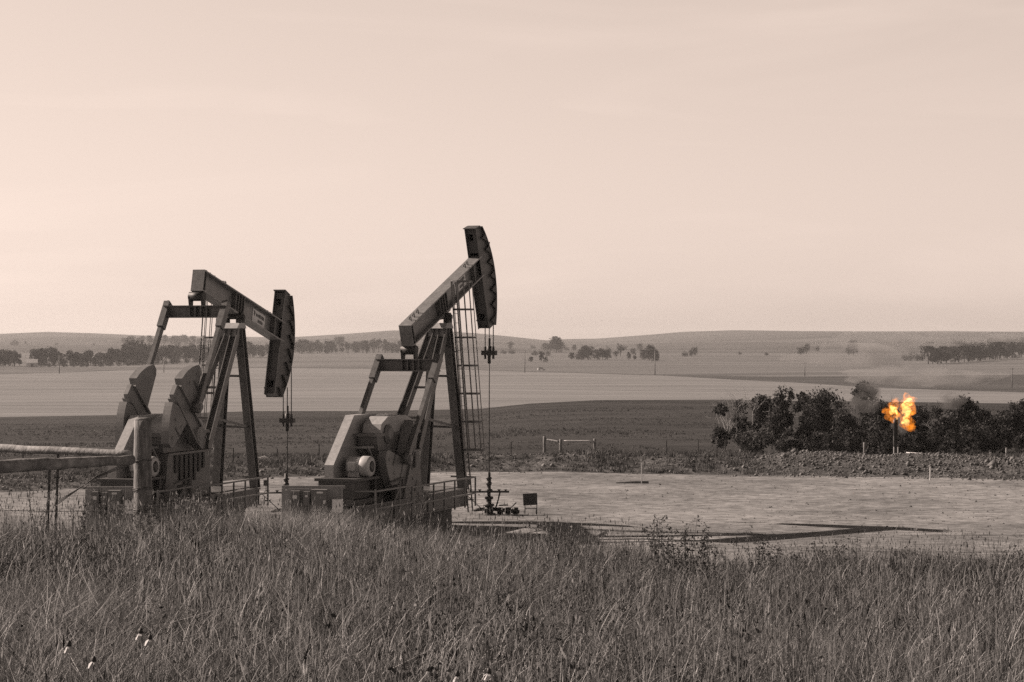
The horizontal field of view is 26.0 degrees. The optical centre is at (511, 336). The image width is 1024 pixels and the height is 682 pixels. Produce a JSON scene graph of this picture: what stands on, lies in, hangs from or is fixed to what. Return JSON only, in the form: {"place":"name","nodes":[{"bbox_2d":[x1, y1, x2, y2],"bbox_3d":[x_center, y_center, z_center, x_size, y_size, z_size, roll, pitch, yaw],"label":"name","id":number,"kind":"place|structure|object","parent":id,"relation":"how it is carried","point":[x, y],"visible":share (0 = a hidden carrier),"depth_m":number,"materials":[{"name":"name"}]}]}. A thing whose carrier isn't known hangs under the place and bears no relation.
{"place":"outdoors","nodes":[
{"label":"outdoors","id":0,"kind":"place"},
{"bbox_2d":[0,472,1023,565],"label":"well pad","id":1,"kind":"object","parent":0,"point":[599,499],"visible":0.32,"depth_m":81.45,"materials":[{"name":"gravel"}]},
{"bbox_2d":[85,486,133,536],"bbox_3d":[-11.403,5.317,62.886,1.425,2.116,0.488,0,0,0],"label":"electrical cabinet","id":2,"kind":"object","parent":1,"relation":"on","point":[127,492],"visible":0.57,"depth_m":62.93,"materials":[{"name":"metal"}]},
{"bbox_2d":[97,269,294,525],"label":"pump jack","id":3,"kind":"object","parent":1,"relation":"on","point":[183,438],"visible":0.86,"depth_m":71.59,"materials":[{"name":"metal"}]},
{"bbox_2d":[282,486,344,523],"bbox_3d":[-5.693,5.329,63.386,1.803,2.122,0.488,0,0,0],"label":"electrical cabinet","id":4,"kind":"object","parent":1,"relation":"on","point":[331,498],"visible":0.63,"depth_m":63.37,"materials":[{"name":"metal"}]},
{"bbox_2d":[314,225,496,533],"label":"pump jack","id":5,"kind":"object","parent":1,"relation":"on","point":[372,461],"visible":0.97,"depth_m":71.94,"materials":[{"name":"metal"}]},
{"bbox_2d":[467,472,519,514],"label":"wellhead","id":6,"kind":"object","parent":1,"relation":"on","point":[488,505],"visible":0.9,"depth_m":78.46,"materials":[{"name":"black metal"}]},
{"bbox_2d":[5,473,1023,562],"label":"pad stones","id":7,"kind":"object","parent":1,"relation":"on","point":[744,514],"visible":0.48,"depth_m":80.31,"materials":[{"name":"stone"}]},
{"bbox_2d":[259,473,288,515],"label":"wellhead","id":8,"kind":"object","parent":7,"relation":"on","point":[285,479],"visible":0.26,"depth_m":78.56,"materials":[{"name":"black metal"}]},
{"bbox_2d":[523,493,536,510],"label":"notice board","id":9,"kind":"object","parent":1,"relation":"on","point":[529,498],"visible":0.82,"depth_m":78.68,"materials":[{"name":"metal"}]},
{"bbox_2d":[0,368,1023,416],"bbox_3d":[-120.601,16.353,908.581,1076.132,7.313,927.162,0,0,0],"label":"crop field","id":10,"kind":"structure","parent":0,"point":[98,393],"depth_m":769.12,"materials":[{"name":"plant"}]},
{"bbox_2d":[0,400,1023,475],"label":"pasture","id":11,"kind":"structure","parent":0,"point":[658,442],"depth_m":280.88,"materials":[{"name":"plant"}]},
{"bbox_2d":[0,447,1023,491],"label":"bank weeds","id":12,"kind":"object","parent":11,"relation":"on","point":[94,471],"visible":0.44,"depth_m":103.37,"materials":[{"name":"grey plant"}]},
{"bbox_2d":[707,385,765,451],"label":"bare tree","id":13,"kind":"object","parent":11,"relation":"on","point":[738,426],"visible":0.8,"depth_m":185.75,"materials":[{"name":"grey plant"}]},
{"bbox_2d":[707,383,771,449],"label":"broadleaf tree","id":14,"kind":"object","parent":11,"relation":"on","point":[719,432],"visible":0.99,"depth_m":181.81,"materials":[{"name":"black plant"}]},
{"bbox_2d":[736,431,750,451],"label":"bush","id":15,"kind":"object","parent":11,"relation":"on","point":[743,438],"visible":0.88,"depth_m":177.29,"materials":[{"name":"grey plant"}]},
{"bbox_2d":[740,432,772,453],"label":"bush","id":16,"kind":"object","parent":11,"relation":"on","point":[752,444],"visible":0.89,"depth_m":176.48,"materials":[{"name":"grey plant"}]},
{"bbox_2d":[747,393,774,443],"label":"broadleaf tree","id":17,"kind":"object","parent":11,"relation":"on","point":[759,421],"visible":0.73,"depth_m":188.61,"materials":[{"name":"grey plant"}]},
{"bbox_2d":[761,422,783,450],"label":"bush","id":18,"kind":"object","parent":11,"relation":"on","point":[772,431],"visible":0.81,"depth_m":177.93,"materials":[{"name":"black plant"}]},
{"bbox_2d":[760,385,797,452],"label":"broadleaf tree","id":19,"kind":"object","parent":11,"relation":"on","point":[781,417],"visible":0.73,"depth_m":185.69,"materials":[{"name":"grey plant"}]},
{"bbox_2d":[773,427,797,452],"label":"bush","id":20,"kind":"object","parent":11,"relation":"on","point":[783,445],"visible":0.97,"depth_m":175.64,"materials":[{"name":"grey plant"}]},
{"bbox_2d":[790,391,813,437],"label":"broadleaf tree","id":21,"kind":"object","parent":11,"relation":"on","point":[797,405],"visible":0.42,"depth_m":189.89,"materials":[{"name":"black plant"}]},
{"bbox_2d":[793,434,813,451],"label":"bush","id":22,"kind":"object","parent":11,"relation":"on","point":[802,444],"visible":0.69,"depth_m":177.09,"materials":[{"name":"black plant"}]},
{"bbox_2d":[810,429,826,451],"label":"bush","id":23,"kind":"object","parent":11,"relation":"on","point":[815,438],"visible":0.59,"depth_m":177.50,"materials":[{"name":"black plant"}]},
{"bbox_2d":[791,384,850,448],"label":"broadleaf tree","id":24,"kind":"object","parent":11,"relation":"on","point":[821,417],"visible":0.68,"depth_m":185.60,"materials":[{"name":"black plant"}]},
{"bbox_2d":[818,431,840,451],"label":"bush","id":25,"kind":"object","parent":11,"relation":"on","point":[829,444],"visible":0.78,"depth_m":175.13,"materials":[{"name":"black plant"}]},
{"bbox_2d":[834,427,860,452],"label":"bush","id":26,"kind":"object","parent":11,"relation":"on","point":[848,444],"visible":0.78,"depth_m":177.01,"materials":[{"name":"black plant"}]},
{"bbox_2d":[830,407,871,452],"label":"broadleaf tree","id":27,"kind":"object","parent":11,"relation":"on","point":[845,420],"visible":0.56,"depth_m":179.48,"materials":[{"name":"black plant"}]},
{"bbox_2d":[849,427,870,452],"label":"bush","id":28,"kind":"object","parent":11,"relation":"on","point":[861,434],"visible":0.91,"depth_m":177.68,"materials":[{"name":"black plant"}]},
{"bbox_2d":[859,424,881,453],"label":"bush","id":29,"kind":"object","parent":11,"relation":"on","point":[872,442],"visible":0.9,"depth_m":175.69,"materials":[{"name":"black plant"}]},
{"bbox_2d":[845,381,904,446],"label":"broadleaf tree","id":30,"kind":"object","parent":11,"relation":"on","point":[863,390],"visible":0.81,"depth_m":193.60,"materials":[{"name":"grey plant"}]},
{"bbox_2d":[864,396,900,451],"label":"broadleaf tree","id":31,"kind":"object","parent":11,"relation":"on","point":[879,411],"visible":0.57,"depth_m":187.63,"materials":[{"name":"black plant"}]},
{"bbox_2d":[879,429,900,453],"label":"bush","id":32,"kind":"object","parent":11,"relation":"on","point":[889,450],"visible":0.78,"depth_m":176.88,"materials":[{"name":"black plant"}]},
{"bbox_2d":[893,419,910,453],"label":"flare stack","id":33,"kind":"object","parent":11,"relation":"on","point":[895,434],"visible":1,"depth_m":108.43,"materials":[{"name":"black metal"}]},
{"bbox_2d":[897,428,916,452],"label":"bush","id":34,"kind":"object","parent":11,"relation":"on","point":[901,444],"visible":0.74,"depth_m":175.32,"materials":[{"name":"black plant"}]},
{"bbox_2d":[898,402,932,445],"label":"broadleaf tree","id":35,"kind":"object","parent":11,"relation":"on","point":[911,421],"visible":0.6,"depth_m":187.40,"materials":[{"name":"black plant"}]},
{"bbox_2d":[907,429,926,452],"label":"bush","id":36,"kind":"object","parent":11,"relation":"on","point":[915,434],"visible":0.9,"depth_m":176.99,"materials":[{"name":"black plant"}]},
{"bbox_2d":[919,428,947,452],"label":"bush","id":37,"kind":"object","parent":11,"relation":"on","point":[930,446],"visible":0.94,"depth_m":177.13,"materials":[{"name":"black plant"}]},
{"bbox_2d":[922,402,954,450],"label":"broadleaf tree","id":38,"kind":"object","parent":11,"relation":"on","point":[940,425],"visible":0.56,"depth_m":182.80,"materials":[{"name":"black plant"}]},
{"bbox_2d":[937,428,962,452],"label":"bush","id":39,"kind":"object","parent":11,"relation":"on","point":[947,443],"visible":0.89,"depth_m":178.55,"materials":[{"name":"black plant"}]},
{"bbox_2d":[952,431,976,453],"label":"bush","id":40,"kind":"object","parent":11,"relation":"on","point":[967,439],"visible":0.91,"depth_m":177.77,"materials":[{"name":"black plant"}]},
{"bbox_2d":[944,393,989,448],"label":"broadleaf tree","id":41,"kind":"object","parent":11,"relation":"on","point":[958,411],"visible":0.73,"depth_m":185.50,"materials":[{"name":"black plant"}]},
{"bbox_2d":[959,423,988,453],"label":"bush","id":42,"kind":"object","parent":11,"relation":"on","point":[969,429],"visible":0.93,"depth_m":178.66,"materials":[{"name":"black plant"}]},
{"bbox_2d":[977,424,999,453],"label":"bush","id":43,"kind":"object","parent":11,"relation":"on","point":[988,442],"visible":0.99,"depth_m":178.52,"materials":[{"name":"black plant"}]},
{"bbox_2d":[975,407,1004,451],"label":"broadleaf tree","id":44,"kind":"object","parent":11,"relation":"on","point":[989,418],"visible":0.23,"depth_m":188.55,"materials":[{"name":"black plant"}]},
{"bbox_2d":[997,428,1015,453],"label":"bush","id":45,"kind":"object","parent":11,"relation":"on","point":[1008,437],"visible":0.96,"depth_m":178.68,"materials":[{"name":"black plant"}]},
{"bbox_2d":[993,398,1023,452],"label":"broadleaf tree","id":46,"kind":"object","parent":11,"relation":"on","point":[1013,417],"visible":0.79,"depth_m":183.38,"materials":[{"name":"grey plant"}]},
{"bbox_2d":[1012,432,1023,452],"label":"bush","id":47,"kind":"object","parent":11,"relation":"on","point":[1019,440],"visible":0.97,"depth_m":175.76,"materials":[{"name":"black plant"}]},
{"bbox_2d":[0,353,1023,376],"bbox_3d":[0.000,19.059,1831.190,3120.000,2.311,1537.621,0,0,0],"label":"field","id":48,"kind":"structure","parent":0,"point":[792,364],"depth_m":1514.07,"materials":[{"name":"plant"}]},
{"bbox_2d":[0,350,10,365],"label":"leafy tree","id":49,"kind":"object","parent":48,"relation":"on","point":[5,358],"visible":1,"depth_m":1453.38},
{"bbox_2d":[8,351,19,366],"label":"leafy tree","id":50,"kind":"object","parent":48,"relation":"on","point":[14,356],"visible":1,"depth_m":1444.03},
{"bbox_2d":[26,359,37,366],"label":"barn","id":51,"kind":"structure","parent":48,"relation":"on","point":[31,362],"depth_m":1417.59,"materials":[{"name":"white paint"}]},
{"bbox_2d":[29,348,45,362],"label":"leafy tree","id":52,"kind":"object","parent":48,"relation":"on","point":[33,352],"visible":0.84,"depth_m":1497.74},
{"bbox_2d":[81,350,92,363],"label":"leafy tree","id":53,"kind":"object","parent":48,"relation":"on","point":[86,356],"visible":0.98,"depth_m":1498.45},
{"bbox_2d":[124,345,138,361],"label":"leafy tree","id":54,"kind":"object","parent":48,"relation":"on","point":[132,354],"visible":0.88,"depth_m":1568.15,"materials":[{"name":"plant"}]},
{"bbox_2d":[135,347,147,363],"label":"leafy tree","id":55,"kind":"object","parent":48,"relation":"on","point":[141,352],"visible":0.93,"depth_m":1575.37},
{"bbox_2d":[135,341,151,360],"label":"leafy tree","id":56,"kind":"object","parent":48,"relation":"on","point":[138,345],"visible":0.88,"depth_m":1584.86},
{"bbox_2d":[178,346,192,359],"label":"leafy tree","id":57,"kind":"object","parent":48,"relation":"on","point":[184,350],"visible":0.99,"depth_m":1672.21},
{"bbox_2d":[295,339,308,353],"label":"leafy tree","id":58,"kind":"object","parent":48,"relation":"on","point":[302,347],"visible":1,"depth_m":2491.08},
{"bbox_2d":[581,346,593,359],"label":"leafy tree","id":59,"kind":"object","parent":48,"relation":"on","point":[588,353],"visible":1,"depth_m":1850.76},
{"bbox_2d":[645,344,659,360],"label":"leafy tree","id":60,"kind":"object","parent":48,"relation":"on","point":[650,352],"visible":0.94,"depth_m":1730.21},
{"bbox_2d":[846,338,858,354],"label":"leafy tree","id":61,"kind":"object","parent":48,"relation":"on","point":[852,343],"visible":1,"depth_m":2281.83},
{"bbox_2d":[919,340,933,363],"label":"open tree","id":62,"kind":"object","parent":48,"relation":"on","point":[927,348],"visible":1,"depth_m":1604.95,"materials":[{"name":"plant"}]},
{"bbox_2d":[933,347,945,363],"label":"leafy tree","id":63,"kind":"object","parent":48,"relation":"on","point":[940,352],"visible":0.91,"depth_m":1623.33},
{"bbox_2d":[949,347,963,362],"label":"leafy tree","id":64,"kind":"object","parent":48,"relation":"on","point":[957,357],"visible":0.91,"depth_m":1668.37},
{"bbox_2d":[951,338,968,361],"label":"open tree","id":65,"kind":"object","parent":48,"relation":"on","point":[958,344],"visible":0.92,"depth_m":1679.89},
{"bbox_2d":[962,341,979,361],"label":"leafy tree","id":66,"kind":"object","parent":48,"relation":"on","point":[971,349],"visible":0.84,"depth_m":1701.84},
{"bbox_2d":[973,340,985,360],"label":"leafy tree","id":67,"kind":"object","parent":48,"relation":"on","point":[979,347],"visible":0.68,"depth_m":1725.66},
{"bbox_2d":[987,335,1006,359],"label":"leafy tree","id":68,"kind":"object","parent":48,"relation":"on","point":[996,342],"visible":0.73,"depth_m":1797.63,"materials":[{"name":"plant"}]},
{"bbox_2d":[1005,336,1020,357],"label":"leafy tree","id":69,"kind":"object","parent":48,"relation":"on","point":[1013,348],"visible":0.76,"depth_m":1963.26,"materials":[{"name":"plant"}]},
{"bbox_2d":[0,330,1023,352],"bbox_3d":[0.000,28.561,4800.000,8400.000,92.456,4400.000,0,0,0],"label":"hills","id":70,"kind":"structure","parent":0,"point":[743,341],"depth_m":4385.69,"materials":[{"name":"plant"}]},
{"bbox_2d":[549,336,563,352],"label":"leafy tree","id":71,"kind":"object","parent":70,"relation":"on","point":[554,341],"visible":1,"depth_m":2596.73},
{"bbox_2d":[0,452,1023,491],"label":"dirt berm","id":72,"kind":"structure","parent":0,"point":[560,466],"depth_m":102.00,"materials":[{"name":"soil"}]},
{"bbox_2d":[0,448,1023,491],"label":"dirt clods","id":73,"kind":"object","parent":72,"relation":"on","point":[993,462],"visible":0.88,"depth_m":101.84,"materials":[{"name":"soil"}]},
{"bbox_2d":[0,0,1023,339],"label":"sky","id":74,"kind":"structure","parent":0,"point":[625,167],"materials":[{"name":"beige"}]},
{"bbox_2d":[0,481,1023,681],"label":"ground","id":75,"kind":"structure","parent":0,"point":[607,612],"depth_m":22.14,"materials":[{"name":"plant"}]},
{"bbox_2d":[19,472,53,539],"bbox_3d":[-5.696,2.102,26.455,0.529,1.212,0.271,0,0,44],"label":"tall weed","id":76,"kind":"object","parent":75,"relation":"on","point":[29,497],"visible":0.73,"depth_m":26.44,"materials":[{"name":"grey plant"}]},
{"bbox_2d":[45,470,50,545],"bbox_3d":[-5.651,2.243,27.000,0.075,1.371,0.044,0,0,0],"label":"steel post","id":77,"kind":"object","parent":75,"relation":"on","point":[49,481],"visible":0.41,"depth_m":27.01,"materials":[{"name":"metal"}]},
{"bbox_2d":[53,454,58,547],"bbox_3d":[-5.631,2.190,27.400,0.080,1.556,0.044,0,0,0],"label":"steel post","id":78,"kind":"object","parent":75,"relation":"on","point":[56,493],"visible":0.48,"depth_m":27.41,"materials":[{"name":"metal"}]},
{"bbox_2d":[62,640,74,681],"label":"coneflower","id":79,"kind":"object","parent":75,"relation":"on","point":[69,648],"visible":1,"depth_m":8.39,"materials":[{"name":"white plant"}]},
{"bbox_2d":[68,495,92,551],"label":"tall weed","id":80,"kind":"object","parent":75,"relation":"on","point":[84,513],"visible":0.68,"depth_m":26.92,"materials":[{"name":"grey plant"}]},
{"bbox_2d":[88,656,100,681],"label":"coneflower","id":81,"kind":"object","parent":75,"relation":"on","point":[93,663],"visible":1,"depth_m":8.64,"materials":[{"name":"white plant"}]},
{"bbox_2d":[99,498,164,539],"bbox_3d":[-4.279,2.216,25.019,0.691,0.805,0.440,0,0,0],"label":"tall weed","id":82,"kind":"object","parent":75,"relation":"on","point":[154,516],"visible":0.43,"depth_m":25.02,"materials":[{"name":"grey plant"}]},
{"bbox_2d":[135,628,146,681],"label":"coneflower","id":83,"kind":"object","parent":75,"relation":"on","point":[140,635],"visible":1,"depth_m":8.89,"materials":[{"name":"white plant"}]},
{"bbox_2d":[133,418,151,535],"bbox_3d":[-4.330,1.943,26.000,0.233,1.986,0.229,0,0,0],"label":"fence post","id":84,"kind":"object","parent":75,"relation":"on","point":[143,458],"visible":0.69,"depth_m":25.91,"materials":[{"name":"grey wood"}]},
{"bbox_2d":[1,508,133,512],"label":"barbed wire","id":85,"kind":"object","parent":84,"relation":"attached to","point":[63,511],"visible":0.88,"depth_m":26.17,"materials":[{"name":"metal"}]},
{"bbox_2d":[58,464,131,502],"bbox_3d":[-4.856,1.695,25.844,0.858,0.508,0.017,0,0,-5],"label":"brace wire","id":86,"kind":"object","parent":84,"relation":"attached to","point":[95,477],"visible":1,"depth_m":25.84,"materials":[{"name":"metal"}]},
{"bbox_2d":[159,499,1023,536],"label":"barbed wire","id":87,"kind":"object","parent":84,"relation":"attached to","point":[655,528],"visible":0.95,"depth_m":26.43,"materials":[{"name":"metal"}]},
{"bbox_2d":[167,516,1016,553],"bbox_3d":[2.070,2.362,26.450,12.632,0.510,0.007,0,0,-4],"label":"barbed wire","id":88,"kind":"object","parent":84,"relation":"attached to","point":[624,543],"visible":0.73,"depth_m":26.40,"materials":[{"name":"metal"}]},
{"bbox_2d":[223,538,1016,569],"bbox_3d":[2.070,2.552,26.450,12.632,0.510,0.007,0,0,-4],"label":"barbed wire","id":89,"kind":"object","parent":84,"relation":"attached to","point":[737,564],"visible":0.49,"depth_m":26.52,"materials":[{"name":"metal"}]},
{"bbox_2d":[144,634,154,680],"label":"coneflower","id":90,"kind":"object","parent":75,"relation":"on","point":[150,641],"visible":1,"depth_m":9.14,"materials":[{"name":"white plant"}]},
{"bbox_2d":[169,488,211,534],"bbox_3d":[-3.893,2.304,27.006,0.418,0.892,0.462,0,0,-45],"label":"tall weed","id":91,"kind":"object","parent":75,"relation":"on","point":[178,504],"visible":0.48,"depth_m":27.04,"materials":[{"name":"grey plant"}]},
{"bbox_2d":[192,497,214,531],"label":"tall weed","id":92,"kind":"object","parent":75,"relation":"on","point":[204,511],"visible":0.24,"depth_m":26.96,"materials":[{"name":"grey plant"}]},
{"bbox_2d":[410,490,430,536],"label":"tall weed","id":93,"kind":"object","parent":75,"relation":"on","point":[421,513],"visible":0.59,"depth_m":28.94,"materials":[{"name":"grey plant"}]},
{"bbox_2d":[530,518,580,566],"bbox_3d":[0.571,2.681,28.027,0.634,0.820,0.366,0,0,16],"label":"tall weed","id":94,"kind":"object","parent":75,"relation":"on","point":[568,539],"visible":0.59,"depth_m":28.00,"materials":[{"name":"grey plant"}]},
{"bbox_2d":[638,522,682,583],"bbox_3d":[1.750,2.617,25.995,0.552,0.874,0.329,0,0,29],"label":"tall weed","id":95,"kind":"object","parent":75,"relation":"on","point":[644,530],"visible":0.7,"depth_m":26.02,"materials":[{"name":"grey plant"}]},
{"bbox_2d":[650,514,711,584],"bbox_3d":[1.952,2.542,25.511,0.737,1.021,0.308,0,0,21],"label":"tall weed","id":96,"kind":"object","parent":75,"relation":"on","point":[684,549],"visible":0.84,"depth_m":25.50,"materials":[{"name":"grey plant"}]},
{"bbox_2d":[649,522,718,587],"bbox_3d":[2.037,2.631,26.030,0.828,0.904,0.434,0,0,16],"label":"tall weed","id":97,"kind":"object","parent":75,"relation":"on","point":[707,549],"visible":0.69,"depth_m":26.00,"materials":[{"name":"grey plant"}]},
{"bbox_2d":[734,525,770,573],"bbox_3d":[3.129,2.878,29.039,0.494,0.819,0.253,0,0,19],"label":"tall weed","id":98,"kind":"object","parent":75,"relation":"on","point":[759,552],"visible":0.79,"depth_m":29.02,"materials":[{"name":"grey plant"}]},
{"bbox_2d":[767,540,803,571],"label":"tall weed","id":99,"kind":"object","parent":75,"relation":"on","point":[778,550],"visible":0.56,"depth_m":28.96,"materials":[{"name":"grey plant"}]},
{"bbox_2d":[802,540,834,570],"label":"tall weed","id":100,"kind":"object","parent":75,"relation":"on","point":[813,544],"visible":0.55,"depth_m":29.00,"materials":[{"name":"grey plant"}]},
{"bbox_2d":[664,548,1023,565],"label":"slope grass","id":101,"kind":"structure","parent":75,"relation":"on","point":[724,556],"depth_m":62.09,"materials":[{"name":"grey plant"}]},
{"bbox_2d":[830,535,863,569],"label":"tall weed","id":102,"kind":"object","parent":75,"relation":"on","point":[841,552],"visible":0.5,"depth_m":29.03,"materials":[{"name":"grey plant"}]},
{"bbox_2d":[892,545,919,570],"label":"tall weed","id":103,"kind":"object","parent":75,"relation":"on","point":[907,552],"visible":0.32,"depth_m":28.91,"materials":[{"name":"grey plant"}]},
{"bbox_2d":[915,555,958,582],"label":"tall weed","id":104,"kind":"object","parent":75,"relation":"on","point":[934,568],"visible":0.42,"depth_m":27.96,"materials":[{"name":"grey plant"}]},
{"bbox_2d":[992,544,1023,584],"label":"tall weed","id":105,"kind":"object","parent":75,"relation":"on","point":[1019,557],"visible":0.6,"depth_m":27.98,"materials":[{"name":"grey plant"}]},
{"bbox_2d":[19,367,1023,391],"bbox_3d":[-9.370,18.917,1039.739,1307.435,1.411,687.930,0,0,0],"label":"dark field","id":106,"kind":"structure","parent":0,"point":[998,383],"depth_m":961.88,"materials":[{"name":"plant"}]},
{"bbox_3d":[-6.244,1.948,23.436,0.208,1.718,0.212,0,0,0],"label":"fence post","id":107,"kind":"object","parent":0,"visible":0},
{"bbox_2d":[0,455,135,473],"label":"fence rail","id":108,"kind":"object","parent":107,"relation":"attached to","point":[22,465],"visible":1,"depth_m":24.92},
{"bbox_3d":[-7.517,2.258,28.070,0.203,1.707,0.210,0,0,0],"label":"fence post","id":109,"kind":"object","parent":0,"visible":0},
{"bbox_2d":[0,444,133,455],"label":"fence rail","id":110,"kind":"object","parent":109,"relation":"attached to","point":[11,448],"visible":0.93,"depth_m":26.68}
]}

